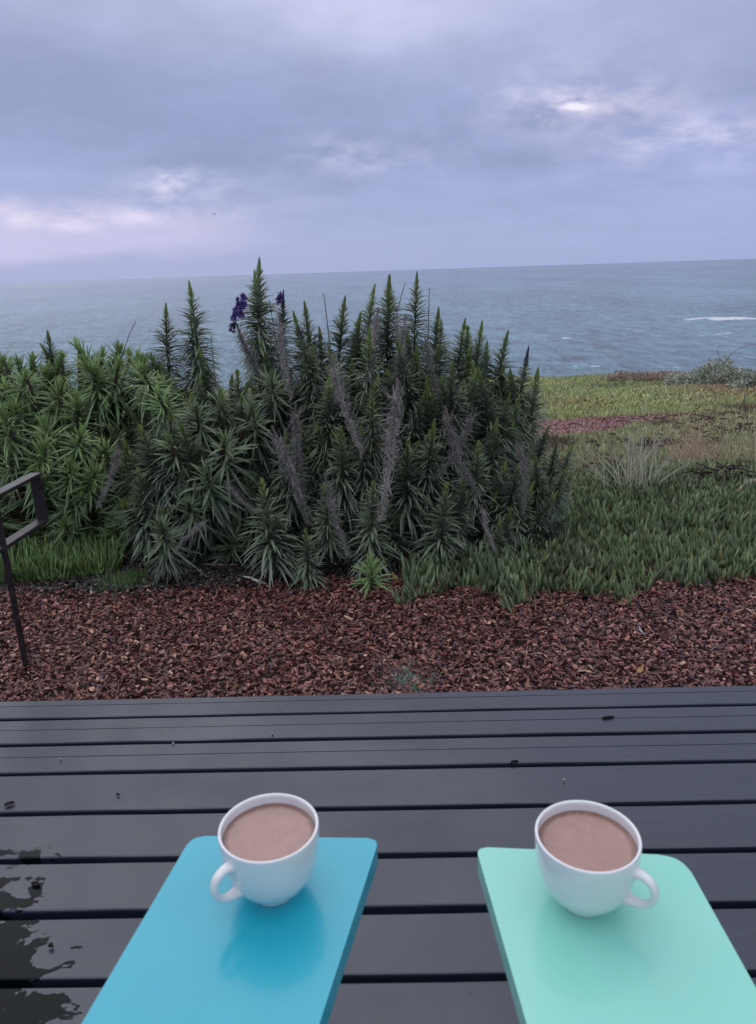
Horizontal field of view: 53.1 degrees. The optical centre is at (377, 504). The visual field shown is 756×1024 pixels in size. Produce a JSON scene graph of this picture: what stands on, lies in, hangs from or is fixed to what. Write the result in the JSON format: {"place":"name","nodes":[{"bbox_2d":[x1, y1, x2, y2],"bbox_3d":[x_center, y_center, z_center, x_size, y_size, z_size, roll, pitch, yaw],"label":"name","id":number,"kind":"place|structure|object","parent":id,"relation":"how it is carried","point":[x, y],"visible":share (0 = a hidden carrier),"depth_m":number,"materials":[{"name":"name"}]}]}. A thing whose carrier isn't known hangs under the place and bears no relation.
{"place":"outdoors","nodes":[
{"label":"outdoors","id":0,"kind":"place"},
{"bbox_2d":[0,259,755,389],"bbox_3d":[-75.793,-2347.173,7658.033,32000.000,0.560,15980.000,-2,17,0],"label":"ocean","id":1,"kind":"structure","parent":0,"point":[587,319],"depth_m":385.71,"materials":[{"name":"liquid"}]},
{"bbox_2d":[0,387,755,701],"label":"ground","id":2,"kind":"structure","parent":0,"point":[354,668],"depth_m":2.74,"materials":[{"name":"brown wood"}]},
{"bbox_2d":[0,473,48,673],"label":"hand rail","id":3,"kind":"object","parent":2,"relation":"on","point":[35,480],"visible":0.96,"depth_m":2.57,"materials":[{"name":"metal"}]},
{"bbox_2d":[12,628,109,665],"bbox_3d":[-1.084,0.554,2.720,0.307,0.178,0.334,11,22,37],"label":"dry tuft","id":4,"kind":"object","parent":2,"relation":"on","point":[74,646],"visible":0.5,"depth_m":2.71,"materials":[{"name":"brown plant"}]},
{"bbox_2d":[0,493,124,585],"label":"ice plant","id":5,"kind":"object","parent":2,"relation":"on","point":[30,558],"visible":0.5,"depth_m":3.46,"materials":[{"name":"green plant"}]},
{"bbox_2d":[0,321,189,559],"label":"leafy shrub","id":6,"kind":"object","parent":2,"relation":"on","point":[73,482],"visible":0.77,"depth_m":3.70,"materials":[{"name":"green plant"}]},
{"bbox_2d":[84,582,111,595],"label":"green tuft","id":7,"kind":"object","parent":2,"relation":"on","point":[103,585],"visible":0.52,"depth_m":3.25,"materials":[{"name":"green plant"}]},
{"bbox_2d":[95,561,159,598],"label":"green tuft","id":8,"kind":"object","parent":2,"relation":"on","point":[129,579],"visible":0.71,"depth_m":3.30,"materials":[{"name":"green plant"}]},
{"bbox_2d":[141,512,203,584],"bbox_3d":[-0.886,0.224,3.287,0.290,0.420,0.305,-2,17,0],"label":"young shrub","id":9,"kind":"object","parent":2,"relation":"on","point":[166,556],"visible":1,"depth_m":3.24,"materials":[{"name":"green plant"}]},
{"bbox_2d":[96,280,308,569],"bbox_3d":[-0.803,-0.221,3.764,1.207,1.713,1.166,10,21,34],"label":"flowering shrub","id":10,"kind":"object","parent":2,"relation":"on","point":[203,475],"visible":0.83,"depth_m":3.54,"materials":[{"name":"green plant"}]},
{"bbox_2d":[202,563,236,565],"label":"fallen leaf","id":11,"kind":"object","parent":2,"relation":"on","point":[219,564],"visible":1,"depth_m":3.52,"materials":[{"name":"grey plant"}]},
{"bbox_2d":[242,576,266,584],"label":"fallen leaf","id":12,"kind":"object","parent":2,"relation":"on","point":[255,579],"visible":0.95,"depth_m":3.28,"materials":[{"name":"grey plant"}]},
{"bbox_2d":[345,550,394,599],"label":"young shrub","id":13,"kind":"object","parent":2,"relation":"on","point":[371,567],"visible":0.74,"depth_m":3.13,"materials":[{"name":"green plant"}]},
{"bbox_2d":[0,686,755,1023],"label":"wooden deck","id":14,"kind":"structure","parent":2,"relation":"on","point":[432,794],"depth_m":1.78,"materials":[{"name":"grey wood"}]},
{"bbox_2d":[4,801,13,806],"bbox_3d":[-0.877,0.713,1.800,0.020,0.006,0.014,-2,17,0],"label":"leaf scrap","id":15,"kind":"object","parent":14,"relation":"on","point":[8,803],"visible":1,"depth_m":1.80,"materials":[{"name":"brown plant"}]},
{"bbox_2d":[31,881,39,886],"bbox_3d":[-0.705,0.783,1.558,0.023,0.006,0.011,5,18,20],"label":"leaf scrap","id":16,"kind":"object","parent":14,"relation":"on","point":[35,883],"visible":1,"depth_m":1.56,"materials":[{"name":"brown plant"}]},
{"bbox_2d":[82,836,377,1023],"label":"garden chair","id":17,"kind":"object","parent":14,"relation":"on","point":[194,952],"visible":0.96,"depth_m":0.65,"materials":[{"name":"teal paint"}]},
{"bbox_2d":[210,793,318,905],"bbox_3d":[-0.101,0.326,0.698,0.097,0.071,0.091,-4,17,-5],"label":"coffee cup","id":18,"kind":"object","parent":17,"relation":"on","point":[268,843],"visible":1,"depth_m":0.68,"materials":[{"name":"white ceramic"}]},
{"bbox_2d":[478,847,755,1023],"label":"garden chair","id":19,"kind":"object","parent":14,"relation":"on","point":[671,956],"visible":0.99,"depth_m":0.63,"materials":[{"name":"green paint"}]},
{"bbox_2d":[534,800,659,917],"bbox_3d":[0.185,0.324,0.673,0.091,0.071,0.097,-4,17,-5],"label":"coffee cup","id":20,"kind":"object","parent":19,"relation":"on","point":[588,856],"visible":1,"depth_m":0.65,"materials":[{"name":"white ceramic"}]},
{"bbox_2d":[0,397,755,501],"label":"ice plant","id":21,"kind":"object","parent":2,"relation":"on","point":[717,409],"visible":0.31,"depth_m":7.49,"materials":[{"name":"green plant"}]},
{"bbox_2d":[36,370,755,430],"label":"ice plant","id":22,"kind":"object","parent":2,"relation":"on","point":[581,389],"visible":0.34,"depth_m":12.72,"materials":[{"name":"green plant"}]},
{"bbox_2d":[228,257,576,594],"bbox_3d":[0.112,-0.262,3.814,1.634,1.921,1.626,-4,17,-8],"label":"flowering shrub","id":23,"kind":"object","parent":2,"relation":"on","point":[358,427],"visible":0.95,"depth_m":3.50,"materials":[{"name":"green plant"}]},
{"bbox_2d":[371,656,440,692],"bbox_3d":[0.100,0.586,2.466,0.248,0.085,0.298,-2,17,0],"label":"weed","id":24,"kind":"object","parent":2,"relation":"on","point":[400,679],"visible":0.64,"depth_m":2.45,"materials":[{"name":"green plant"}]},
{"bbox_2d":[418,559,435,576],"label":"young shrub","id":25,"kind":"object","parent":2,"relation":"on","point":[425,567],"visible":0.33,"depth_m":3.21,"materials":[{"name":"green plant"}]},
{"bbox_2d":[443,412,691,436],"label":"path mulch","id":26,"kind":"object","parent":2,"relation":"on","point":[590,423],"visible":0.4,"depth_m":8.45,"materials":[{"name":"brown wood"}]},
{"bbox_2d":[391,455,755,613],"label":"ice plant","id":27,"kind":"object","parent":2,"relation":"on","point":[610,532],"visible":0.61,"depth_m":3.42,"materials":[{"name":"green plant"}]},
{"bbox_2d":[739,479,755,490],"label":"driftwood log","id":28,"kind":"object","parent":27,"relation":"on","point":[740,487],"visible":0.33,"depth_m":4.57,"materials":[{"name":"grey wood"}]},
{"bbox_2d":[549,457,627,472],"bbox_3d":[1.251,-0.260,5.459,1.417,0.136,0.684,1,17,9],"label":"dead brush","id":29,"kind":"object","parent":2,"relation":"on","point":[593,463],"visible":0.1,"depth_m":5.40,"materials":[{"name":"brown plant"}]},
{"bbox_2d":[563,420,633,466],"bbox_3d":[1.642,-0.301,5.678,0.812,0.872,0.697,6,19,25],"label":"grass tuft","id":30,"kind":"object","parent":2,"relation":"on","point":[593,452],"visible":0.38,"depth_m":5.49,"materials":[{"name":"green plant"}]},
{"bbox_2d":[601,370,677,381],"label":"coastal shrub","id":31,"kind":"object","parent":2,"relation":"on","point":[646,376],"visible":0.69,"depth_m":16.86,"materials":[{"name":"green plant"}]},
{"bbox_2d":[637,665,642,674],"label":"fallen leaf","id":32,"kind":"object","parent":2,"relation":"on","point":[640,669],"visible":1,"depth_m":2.44,"materials":[{"name":"beige plant"}]},
{"bbox_2d":[559,404,739,493],"bbox_3d":[1.565,-0.329,4.681,1.205,0.615,1.034,-2,17,0],"label":"grass tuft","id":33,"kind":"object","parent":2,"relation":"on","point":[639,467],"visible":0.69,"depth_m":4.71,"materials":[{"name":"green plant"}]},
{"bbox_2d":[568,406,748,427],"bbox_3d":[3.353,-0.951,8.299,2.449,0.165,1.149,-4,17,-6],"label":"dead brush","id":34,"kind":"object","parent":2,"relation":"on","point":[708,418],"visible":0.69,"depth_m":8.32,"materials":[{"name":"brown plant"}]},
{"bbox_2d":[587,433,738,449],"bbox_3d":[2.494,-0.549,6.686,1.381,0.157,0.861,-2,17,0],"label":"dead brush","id":35,"kind":"object","parent":2,"relation":"on","point":[647,442],"visible":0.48,"depth_m":6.66,"materials":[{"name":"brown plant"}]},
{"bbox_2d":[619,415,744,461],"bbox_3d":[2.437,-0.383,5.812,1.019,0.738,0.995,-10,19,-24],"label":"grass tuft","id":36,"kind":"object","parent":2,"relation":"on","point":[688,449],"visible":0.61,"depth_m":5.66,"materials":[{"name":"green plant"}]},
{"bbox_2d":[609,418,755,441],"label":"dead brush","id":37,"kind":"object","parent":2,"relation":"on","point":[738,424],"visible":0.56,"depth_m":7.39,"materials":[{"name":"brown plant"}]},
{"bbox_2d":[663,355,746,384],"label":"coastal shrub","id":38,"kind":"object","parent":2,"relation":"on","point":[705,374],"visible":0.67,"depth_m":15.07,"materials":[{"name":"green plant"}]},
{"bbox_2d":[669,463,755,483],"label":"dead brush","id":39,"kind":"object","parent":2,"relation":"on","point":[729,467],"visible":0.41,"depth_m":4.83,"materials":[{"name":"brown plant"}]},
{"bbox_2d":[670,397,755,465],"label":"grass tuft","id":40,"kind":"object","parent":2,"relation":"on","point":[739,453],"visible":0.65,"depth_m":5.30,"materials":[{"name":"green plant"}]},
{"bbox_2d":[717,344,755,433],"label":"bare branch","id":41,"kind":"object","parent":2,"relation":"on","point":[746,389],"visible":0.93,"depth_m":7.02,"materials":[{"name":"grey plant"}]},
{"bbox_2d":[727,367,755,388],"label":"coastal shrub","id":42,"kind":"object","parent":2,"relation":"on","point":[750,377],"visible":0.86,"depth_m":13.26,"materials":[{"name":"green plant"}]},
{"bbox_2d":[0,0,755,282],"label":"sky","id":43,"kind":"structure","parent":0,"point":[318,136],"materials":[{"name":"grey"}]}
]}

